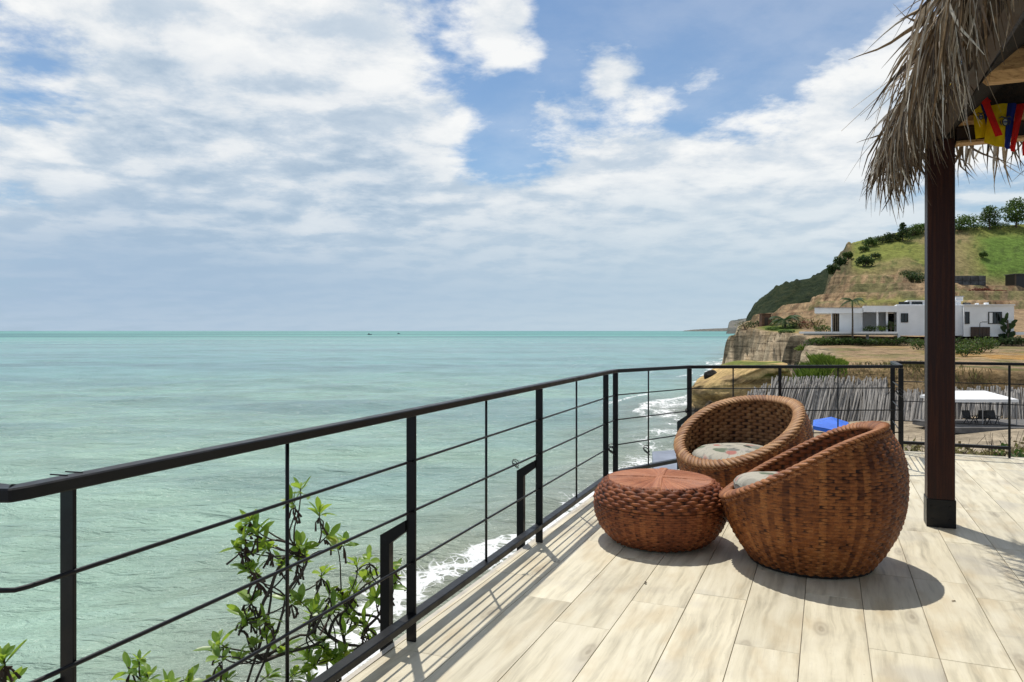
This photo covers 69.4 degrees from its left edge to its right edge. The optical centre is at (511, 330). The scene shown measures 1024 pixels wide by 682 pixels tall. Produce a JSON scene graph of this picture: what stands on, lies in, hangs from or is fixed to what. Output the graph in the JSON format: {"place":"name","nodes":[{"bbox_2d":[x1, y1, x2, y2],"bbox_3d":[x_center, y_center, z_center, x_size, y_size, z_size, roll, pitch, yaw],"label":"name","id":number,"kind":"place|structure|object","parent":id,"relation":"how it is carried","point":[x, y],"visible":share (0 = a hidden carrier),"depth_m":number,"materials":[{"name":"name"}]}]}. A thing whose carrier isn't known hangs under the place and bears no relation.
{"place":"outdoors","nodes":[
{"label":"outdoors","id":0,"kind":"place"},
{"bbox_2d":[0,331,733,681],"bbox_3d":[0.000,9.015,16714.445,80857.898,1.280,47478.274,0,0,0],"label":"sea","id":1,"kind":"structure","parent":0,"point":[78,401],"depth_m":55.37,"materials":[{"name":"liquid"}]},
{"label":"retaining wall","id":2,"kind":"structure","parent":1,"relation":"in","visible":0},
{"bbox_2d":[340,451,1023,681],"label":"deck","id":3,"kind":"structure","parent":2,"relation":"on","point":[591,605],"depth_m":3.92,"materials":[{"name":"wood"}]},
{"bbox_2d":[0,371,608,681],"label":"metal railing","id":4,"kind":"object","parent":3,"relation":"on","point":[66,486],"visible":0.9,"depth_m":3.05,"materials":[{"name":"black metal"}]},
{"bbox_2d":[593,468,726,552],"bbox_3d":[1.061,1.264,5.309,0.959,0.457,0.955,0,0,-20],"label":"wicker ottoman","id":5,"kind":"object","parent":3,"relation":"on","point":[666,510],"visible":0.97,"depth_m":4.96,"materials":[{"name":"brown wicker"}]},
{"bbox_2d":[673,395,813,487],"bbox_3d":[2.001,1.039,6.420,1.149,0.913,1.154,0,0,-33],"label":"wicker chair","id":6,"kind":"object","parent":3,"relation":"on","point":[773,425],"visible":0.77,"depth_m":6.69,"materials":[{"name":"brown wicker"}]},
{"bbox_2d":[692,443,762,459],"bbox_3d":[1.955,1.092,6.370,0.786,0.183,0.786,2,4,33],"label":"seat cushion","id":7,"kind":"object","parent":6,"relation":"on","point":[717,451],"visible":0.42,"depth_m":6.32,"materials":[{"name":"fabric"}]},
{"bbox_2d":[605,365,903,471],"bbox_3d":[2.443,1.038,7.927,3.622,1.324,0.870,0,0,-19],"label":"metal railing","id":8,"kind":"object","parent":3,"relation":"on","point":[689,388],"visible":0.68,"depth_m":8.03,"materials":[{"name":"black metal"}]},
{"bbox_2d":[895,388,902,397],"bbox_3d":[4.239,0.680,8.098,0.082,0.116,0.039,0,0,0],"label":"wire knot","id":9,"kind":"object","parent":8,"relation":"attached to","point":[900,392],"visible":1,"depth_m":8.10,"materials":[{"name":"black metal"}]},
{"bbox_2d":[719,421,909,578],"bbox_3d":[1.946,1.039,4.829,1.149,0.913,1.154,0,0,25],"label":"wicker chair","id":10,"kind":"object","parent":3,"relation":"on","point":[831,504],"visible":0.98,"depth_m":4.37,"materials":[{"name":"brown wicker"}]},
{"bbox_2d":[733,471,778,488],"bbox_3d":[1.865,1.060,4.870,0.786,0.201,0.786,5,-1,-17],"label":"seat cushion","id":11,"kind":"object","parent":10,"relation":"on","point":[744,479],"visible":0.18,"depth_m":4.86,"materials":[{"name":"fabric"}]},
{"bbox_2d":[845,0,1023,528],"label":"thatched hut","id":12,"kind":"object","parent":3,"relation":"on","point":[931,112],"visible":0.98,"depth_m":5.20,"materials":[{"name":"brown wood"}]},
{"bbox_2d":[973,97,1023,155],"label":"flag bunting","id":13,"kind":"object","parent":12,"relation":"hanging from","point":[995,120],"visible":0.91,"depth_m":5.38,"materials":[{"name":"yellow fabric"}]},
{"bbox_2d":[890,361,1023,457],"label":"metal railing","id":14,"kind":"object","parent":3,"relation":"on","point":[893,400],"visible":0.71,"depth_m":8.84,"materials":[{"name":"black metal"}]},
{"bbox_2d":[0,0,1023,330],"label":"sky","id":15,"kind":"structure","parent":0,"point":[166,165],"materials":[{"name":"blue"}]},
{"bbox_2d":[685,328,727,330],"bbox_3d":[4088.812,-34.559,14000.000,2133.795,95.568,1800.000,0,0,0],"label":"coast","id":16,"kind":"structure","parent":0,"point":[719,329],"depth_m":13323.74},
{"bbox_2d":[726,318,745,333],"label":"headland","id":17,"kind":"structure","parent":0,"point":[732,329],"depth_m":2400.96,"materials":[{"name":"grey stone"}]},
{"bbox_2d":[746,263,833,320],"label":"hill","id":18,"kind":"structure","parent":0,"point":[777,297],"depth_m":403.05,"materials":[{"name":"green plant"}]},
{"bbox_2d":[721,224,1023,456],"bbox_3d":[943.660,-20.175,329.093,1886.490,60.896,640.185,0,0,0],"label":"terrain","id":19,"kind":"structure","parent":0,"point":[881,281],"depth_m":201.28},
{"bbox_2d":[652,450,676,469],"bbox_3d":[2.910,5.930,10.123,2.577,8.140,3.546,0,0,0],"label":"roof","id":20,"kind":"structure","parent":19,"relation":"on","point":[657,456],"depth_m":10.85,"materials":[{"name":"concrete"}]},
{"bbox_2d":[685,360,791,414],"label":"sandstone ledge","id":21,"kind":"object","parent":19,"relation":"on","point":[746,378],"visible":0.51,"depth_m":75.75,"materials":[{"name":"beige stone"}]},
{"bbox_2d":[704,370,716,378],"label":"boulder","id":22,"kind":"object","parent":21,"relation":"on","point":[709,373],"visible":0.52,"depth_m":81.09,"materials":[{"name":"grey stone"}]},
{"bbox_2d":[734,320,755,329],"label":"headland bush","id":23,"kind":"object","parent":19,"relation":"on","point":[744,323],"visible":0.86,"depth_m":192.04,"materials":[{"name":"green plant"}]},
{"bbox_2d":[745,320,758,327],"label":"headland bush","id":24,"kind":"object","parent":19,"relation":"on","point":[753,323],"visible":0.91,"depth_m":189.99,"materials":[{"name":"green plant"}]},
{"bbox_2d":[759,313,771,326],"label":"garden hut","id":25,"kind":"object","parent":19,"relation":"on","point":[764,320],"visible":0.91,"depth_m":187.06,"materials":[{"name":"brown wood"}]},
{"bbox_2d":[765,327,778,330],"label":"headland bush","id":26,"kind":"object","parent":19,"relation":"on","point":[771,328],"visible":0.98,"depth_m":171.75,"materials":[{"name":"green plant"}]},
{"bbox_2d":[768,315,801,327],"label":"palm tree","id":27,"kind":"object","parent":19,"relation":"on","point":[782,320],"visible":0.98,"depth_m":180.13,"materials":[{"name":"green plant"}]},
{"bbox_2d":[778,329,794,333],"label":"headland bush","id":28,"kind":"object","parent":19,"relation":"on","point":[785,331],"visible":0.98,"depth_m":149.57,"materials":[{"name":"green plant"}]},
{"bbox_2d":[782,321,803,328],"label":"headland bush","id":29,"kind":"object","parent":19,"relation":"on","point":[794,326],"visible":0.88,"depth_m":178.16,"materials":[{"name":"green plant"}]},
{"bbox_2d":[790,317,806,325],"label":"headland bush","id":30,"kind":"object","parent":19,"relation":"on","point":[792,323],"visible":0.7,"depth_m":180.08,"materials":[{"name":"green plant"}]},
{"bbox_2d":[794,344,807,350],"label":"headland bush","id":31,"kind":"object","parent":19,"relation":"on","point":[801,347],"visible":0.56,"depth_m":125.17,"materials":[{"name":"green plant"}]},
{"bbox_2d":[798,320,815,328],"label":"headland bush","id":32,"kind":"object","parent":19,"relation":"on","point":[805,324],"visible":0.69,"depth_m":171.89,"materials":[{"name":"green plant"}]},
{"bbox_2d":[804,316,826,329],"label":"headland bush","id":33,"kind":"object","parent":19,"relation":"on","point":[814,323],"visible":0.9,"depth_m":165.25,"materials":[{"name":"green plant"}]},
{"bbox_2d":[804,337,829,345],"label":"hedge bush","id":34,"kind":"object","parent":19,"relation":"on","point":[816,341],"visible":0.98,"depth_m":123.21,"materials":[{"name":"green plant"}]},
{"bbox_2d":[787,352,849,393],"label":"grass","id":35,"kind":"structure","parent":19,"relation":"on","point":[821,359],"depth_m":69.53,"materials":[{"name":"green plant"}]},
{"bbox_2d":[813,325,830,331],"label":"headland bush","id":36,"kind":"object","parent":19,"relation":"on","point":[822,328],"visible":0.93,"depth_m":143.88,"materials":[{"name":"green plant"}]},
{"bbox_2d":[812,417,848,435],"bbox_3d":[19.472,7.003,45.190,2.043,3.394,3.580,0,0,23],"label":"blue canopy","id":37,"kind":"object","parent":19,"relation":"on","point":[825,424],"visible":0.45,"depth_m":44.69,"materials":[{"name":"blue fabric"}]},
{"bbox_2d":[819,336,844,344],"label":"hedge bush","id":38,"kind":"object","parent":19,"relation":"on","point":[834,341],"visible":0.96,"depth_m":123.15,"materials":[{"name":"green plant"}]},
{"bbox_2d":[826,264,839,274],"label":"hill shrub","id":39,"kind":"object","parent":19,"relation":"on","point":[831,269],"visible":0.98,"depth_m":261.74,"materials":[{"name":"green plant"}]},
{"bbox_2d":[833,256,847,265],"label":"hill shrub","id":40,"kind":"object","parent":19,"relation":"on","point":[840,260],"visible":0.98,"depth_m":267.39,"materials":[{"name":"green plant"}]},
{"bbox_2d":[829,337,852,344],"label":"hedge bush","id":41,"kind":"object","parent":19,"relation":"on","point":[833,338],"visible":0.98,"depth_m":123.19,"materials":[{"name":"green plant"}]},
{"bbox_2d":[842,251,853,258],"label":"hill shrub","id":42,"kind":"object","parent":19,"relation":"on","point":[849,254],"visible":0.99,"depth_m":274.42,"materials":[{"name":"green plant"}]},
{"bbox_2d":[840,338,863,344],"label":"hedge bush","id":43,"kind":"object","parent":19,"relation":"on","point":[851,341],"visible":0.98,"depth_m":123.17,"materials":[{"name":"green plant"}]},
{"bbox_2d":[840,297,864,343],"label":"palm tree","id":44,"kind":"object","parent":19,"relation":"on","point":[852,302],"visible":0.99,"depth_m":123.88,"materials":[{"name":"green plant"}]},
{"bbox_2d":[858,246,869,251],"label":"hill shrub","id":45,"kind":"object","parent":19,"relation":"on","point":[864,248],"visible":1,"depth_m":280.48,"materials":[{"name":"green plant"}]},
{"bbox_2d":[854,254,874,266],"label":"hill shrub","id":46,"kind":"object","parent":19,"relation":"on","point":[863,260],"visible":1,"depth_m":261.22,"materials":[{"name":"green plant"}]},
{"bbox_2d":[853,338,879,345],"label":"hedge bush","id":47,"kind":"object","parent":19,"relation":"on","point":[864,341],"visible":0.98,"depth_m":123.00,"materials":[{"name":"green plant"}]},
{"bbox_2d":[861,237,878,246],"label":"hill shrub","id":48,"kind":"object","parent":19,"relation":"on","point":[871,241],"visible":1,"depth_m":285.17,"materials":[{"name":"green plant"}]},
{"bbox_2d":[869,252,881,258],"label":"hill shrub","id":49,"kind":"object","parent":19,"relation":"on","point":[875,255],"visible":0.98,"depth_m":268.02,"materials":[{"name":"green plant"}]},
{"bbox_2d":[867,337,889,345],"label":"hedge bush","id":50,"kind":"object","parent":19,"relation":"on","point":[881,342],"visible":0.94,"depth_m":123.42,"materials":[{"name":"green plant"}]},
{"bbox_2d":[872,235,892,242],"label":"hill shrub","id":51,"kind":"object","parent":19,"relation":"on","point":[882,238],"visible":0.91,"depth_m":287.28,"materials":[{"name":"green plant"}]},
{"bbox_2d":[747,375,1023,425],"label":"palisade","id":52,"kind":"object","parent":19,"relation":"on","point":[849,399],"visible":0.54,"depth_m":65.71,"materials":[{"name":"wood"}]},
{"bbox_2d":[880,337,903,345],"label":"hedge bush","id":53,"kind":"object","parent":19,"relation":"on","point":[888,341],"visible":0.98,"depth_m":123.26,"materials":[{"name":"green plant"}]},
{"bbox_2d":[884,232,902,241],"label":"hill shrub","id":54,"kind":"object","parent":19,"relation":"on","point":[893,235],"visible":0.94,"depth_m":287.87,"materials":[{"name":"green plant"}]},
{"bbox_2d":[891,337,915,345],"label":"hedge bush","id":55,"kind":"object","parent":19,"relation":"on","point":[906,341],"visible":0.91,"depth_m":123.29,"materials":[{"name":"green plant"}]},
{"bbox_2d":[895,222,914,240],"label":"tree","id":56,"kind":"object","parent":19,"relation":"on","point":[905,233],"visible":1,"depth_m":286.36,"materials":[{"name":"green plant"}]},
{"bbox_2d":[898,270,922,274],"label":"hill shrub","id":57,"kind":"object","parent":19,"relation":"on","point":[906,272],"visible":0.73,"depth_m":249.53,"materials":[{"name":"green plant"}]},
{"bbox_2d":[799,296,1023,340],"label":"villa","id":58,"kind":"object","parent":19,"relation":"on","point":[907,317],"visible":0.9,"depth_m":127.90,"materials":[{"name":"white paint"}]},
{"bbox_2d":[863,325,876,331],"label":"portico plant","id":59,"kind":"object","parent":58,"relation":"on","point":[869,328],"visible":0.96,"depth_m":127.64,"materials":[{"name":"green plant"}]},
{"bbox_2d":[876,325,887,331],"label":"portico plant","id":60,"kind":"object","parent":58,"relation":"on","point":[883,328],"visible":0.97,"depth_m":127.75,"materials":[{"name":"green plant"}]},
{"bbox_2d":[886,321,895,331],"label":"portico plant","id":61,"kind":"object","parent":58,"relation":"on","point":[891,325],"visible":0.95,"depth_m":127.74,"materials":[{"name":"green plant"}]},
{"bbox_2d":[888,313,893,331],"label":"door","id":62,"kind":"structure","parent":58,"relation":"in","point":[890,315],"depth_m":133.94,"materials":[{"name":"black glass"}]},
{"bbox_2d":[898,302,909,304],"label":"clerestory window","id":63,"kind":"structure","parent":58,"relation":"in","point":[899,303],"depth_m":129.25,"materials":[{"name":"grey glass"}]},
{"bbox_2d":[901,313,907,321],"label":"window","id":64,"kind":"structure","parent":58,"relation":"in","point":[904,316],"depth_m":127.84,"materials":[{"name":"grey glass"}]},
{"bbox_2d":[912,302,922,304],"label":"clerestory window","id":65,"kind":"structure","parent":58,"relation":"in","point":[913,303],"depth_m":129.25,"materials":[{"name":"grey glass"}]},
{"bbox_2d":[965,312,969,323],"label":"window","id":66,"kind":"structure","parent":58,"relation":"in","point":[967,314],"depth_m":126.57,"materials":[{"name":"grey glass"}]},
{"bbox_2d":[971,327,989,335],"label":"garage door","id":67,"kind":"structure","parent":58,"relation":"in","point":[984,331],"depth_m":126.29,"materials":[{"name":"brown wood"}]},
{"bbox_2d":[988,312,1001,323],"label":"window","id":68,"kind":"structure","parent":58,"relation":"in","point":[993,317],"depth_m":126.54,"materials":[{"name":"grey glass"}]},
{"bbox_2d":[903,272,924,282],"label":"hill shrub","id":69,"kind":"object","parent":19,"relation":"on","point":[912,277],"visible":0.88,"depth_m":242.26,"materials":[{"name":"green plant"}]},
{"bbox_2d":[907,226,923,235],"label":"hill shrub","id":70,"kind":"object","parent":19,"relation":"on","point":[912,229],"visible":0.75,"depth_m":291.11,"materials":[{"name":"green plant"}]},
{"bbox_2d":[909,223,924,230],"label":"hill shrub","id":71,"kind":"object","parent":19,"relation":"on","point":[921,226],"visible":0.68,"depth_m":292.32,"materials":[{"name":"green plant"}]},
{"bbox_2d":[910,338,924,349],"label":"round shrub","id":72,"kind":"object","parent":19,"relation":"on","point":[919,343],"visible":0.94,"depth_m":111.41,"materials":[{"name":"green plant"}]},
{"bbox_2d":[955,224,968,231],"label":"hill shrub","id":73,"kind":"object","parent":19,"relation":"on","point":[960,227],"visible":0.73,"depth_m":294.64,"materials":[{"name":"green plant"}]},
{"bbox_2d":[955,336,970,344],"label":"hedge bush","id":74,"kind":"object","parent":19,"relation":"on","point":[957,339],"visible":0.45,"depth_m":122.95,"materials":[{"name":"green plant"}]},
{"bbox_2d":[912,419,1023,432],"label":"beach platform","id":75,"kind":"structure","parent":19,"relation":"on","point":[967,428],"depth_m":54.88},
{"bbox_2d":[961,410,976,422],"bbox_3d":[34.419,6.534,55.721,0.700,1.012,0.795,0,0,-9],"label":"beach chair","id":76,"kind":"object","parent":75,"relation":"on","point":[966,414],"visible":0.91,"depth_m":55.88,"materials":[{"name":"black plastic"}]},
{"bbox_2d":[920,391,1018,424],"bbox_3d":[34.937,6.005,56.700,5.244,2.831,3.830,0,0,0],"label":"white tent","id":77,"kind":"object","parent":75,"relation":"on","point":[974,396],"visible":0.51,"depth_m":55.22,"materials":[{"name":"fabric"}]},
{"bbox_2d":[975,410,987,423],"bbox_3d":[35.335,6.534,55.676,0.795,1.012,0.700,0,0,-38],"label":"beach chair","id":78,"kind":"object","parent":75,"relation":"on","point":[985,413],"visible":0.86,"depth_m":55.77,"materials":[{"name":"black plastic"}]},
{"bbox_2d":[986,410,999,423],"bbox_3d":[36.213,6.534,55.722,0.700,1.012,0.795,0,0,6],"label":"beach chair","id":79,"kind":"object","parent":75,"relation":"on","point":[991,414],"visible":0.91,"depth_m":55.88,"materials":[{"name":"black plastic"}]},
{"bbox_2d":[955,342,982,356],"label":"round shrub","id":80,"kind":"object","parent":19,"relation":"on","point":[964,349],"visible":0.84,"depth_m":91.77,"materials":[{"name":"green plant"}]},
{"bbox_2d":[955,213,984,227],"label":"tree","id":81,"kind":"object","parent":19,"relation":"on","point":[962,220],"visible":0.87,"depth_m":294.71,"materials":[{"name":"green plant"}]},
{"bbox_2d":[955,276,985,285],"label":"stone wall","id":82,"kind":"structure","parent":19,"relation":"on","point":[971,280],"depth_m":245.82,"materials":[{"name":"grey stone"}]},
{"bbox_2d":[969,223,987,229],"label":"hill shrub","id":83,"kind":"object","parent":19,"relation":"on","point":[978,226],"visible":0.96,"depth_m":296.14,"materials":[{"name":"green plant"}]},
{"bbox_2d":[969,288,990,290],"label":"red shrub","id":84,"kind":"object","parent":19,"relation":"on","point":[982,289],"visible":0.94,"depth_m":225.45,"materials":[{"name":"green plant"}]},
{"bbox_2d":[961,336,999,352],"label":"round shrub","id":85,"kind":"object","parent":19,"relation":"on","point":[987,344],"visible":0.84,"depth_m":103.62,"materials":[{"name":"green plant"}]},
{"bbox_2d":[979,250,988,257],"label":"hill shrub","id":86,"kind":"object","parent":19,"relation":"on","point":[983,254],"visible":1,"depth_m":267.44,"materials":[{"name":"green plant"}]},
{"bbox_2d":[977,205,1004,229],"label":"tree","id":87,"kind":"object","parent":19,"relation":"on","point":[988,218],"visible":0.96,"depth_m":296.16,"materials":[{"name":"green plant"}]},
{"bbox_2d":[990,222,1010,228],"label":"hill shrub","id":88,"kind":"object","parent":19,"relation":"on","point":[999,225],"visible":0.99,"depth_m":295.89,"materials":[{"name":"green plant"}]},
{"bbox_2d":[990,338,1010,345],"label":"hedge bush","id":89,"kind":"object","parent":19,"relation":"on","point":[1001,342],"visible":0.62,"depth_m":123.22,"materials":[{"name":"green plant"}]},
{"bbox_2d":[998,312,1017,338],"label":"banana plant","id":90,"kind":"object","parent":19,"relation":"on","point":[1009,327],"visible":0.88,"depth_m":125.84,"materials":[{"name":"green plant"}]},
{"bbox_2d":[996,335,1023,345],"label":"hedge bush","id":91,"kind":"object","parent":19,"relation":"on","point":[1008,341],"visible":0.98,"depth_m":123.12,"materials":[{"name":"green plant"}]},
{"bbox_2d":[999,196,1023,227],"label":"tree","id":92,"kind":"object","parent":19,"relation":"on","point":[1017,206],"visible":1,"depth_m":296.13,"materials":[{"name":"green plant"}]},
{"bbox_2d":[1004,274,1023,287],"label":"shed","id":93,"kind":"structure","parent":19,"relation":"on","point":[1014,279],"depth_m":246.40,"materials":[{"name":"black plastic"}]},
{"bbox_2d":[1010,335,1023,345],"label":"hedge bush","id":94,"kind":"object","parent":19,"relation":"on","point":[1020,340],"visible":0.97,"depth_m":123.18,"materials":[{"name":"green plant"}]},
{"bbox_2d":[842,360,1016,414],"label":"dry grass","id":95,"kind":"structure","parent":0,"point":[919,366],"depth_m":65.18,"materials":[{"name":"brown plant"}]},
{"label":"planted bank","id":96,"kind":"structure","parent":0,"visible":0},
{"bbox_2d":[904,435,985,451],"bbox_3d":[5.369,1.893,9.809,1.663,1.068,0.926,0,0,0],"label":"dry scrub","id":97,"kind":"object","parent":96,"relation":"on","point":[915,447],"visible":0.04,"depth_m":9.77,"materials":[{"name":"brown plant"}]},
{"bbox_2d":[904,437,987,454],"bbox_3d":[5.978,1.938,10.441,1.583,0.986,0.843,0,0,20],"label":"dry scrub","id":98,"kind":"object","parent":96,"relation":"on","point":[968,449],"visible":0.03,"depth_m":10.40,"materials":[{"name":"brown plant"}]},
{"bbox_2d":[924,431,1023,456],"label":"dry scrub","id":99,"kind":"object","parent":96,"relation":"on","point":[989,452],"visible":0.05,"depth_m":9.61,"materials":[{"name":"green plant"}]},
{"bbox_2d":[984,432,1023,456],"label":"dry scrub","id":100,"kind":"object","parent":96,"relation":"on","point":[1016,445],"visible":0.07,"depth_m":10.17,"materials":[{"name":"green plant"}]},
{"bbox_2d":[990,443,1023,457],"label":"dry scrub","id":101,"kind":"object","parent":96,"relation":"on","point":[1019,454],"visible":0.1,"depth_m":9.43,"materials":[{"name":"green plant"}]},
{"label":"earth ledge","id":102,"kind":"structure","parent":0,"visible":0},
{"bbox_2d":[0,639,27,681],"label":"leafy shrub","id":103,"kind":"object","parent":102,"relation":"on","point":[6,673],"visible":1,"depth_m":2.61,"materials":[{"name":"green plant"}]},
{"bbox_2d":[111,649,203,681],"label":"leafy shrub","id":104,"kind":"object","parent":102,"relation":"on","point":[146,671],"visible":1,"depth_m":3.34,"materials":[{"name":"green plant"}]},
{"bbox_2d":[193,476,379,681],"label":"leafy shrub","id":105,"kind":"object","parent":102,"relation":"on","point":[259,541],"visible":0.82,"depth_m":3.67,"materials":[{"name":"green plant"}]},
{"bbox_2d":[204,521,400,681],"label":"leafy shrub","id":106,"kind":"object","parent":102,"relation":"on","point":[341,651],"visible":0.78,"depth_m":3.67,"materials":[{"name":"green plant"}]},
{"bbox_2d":[322,535,405,681],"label":"leafy shrub","id":107,"kind":"object","parent":102,"relation":"on","point":[373,594],"visible":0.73,"depth_m":3.97,"materials":[{"name":"green plant"}]}
]}

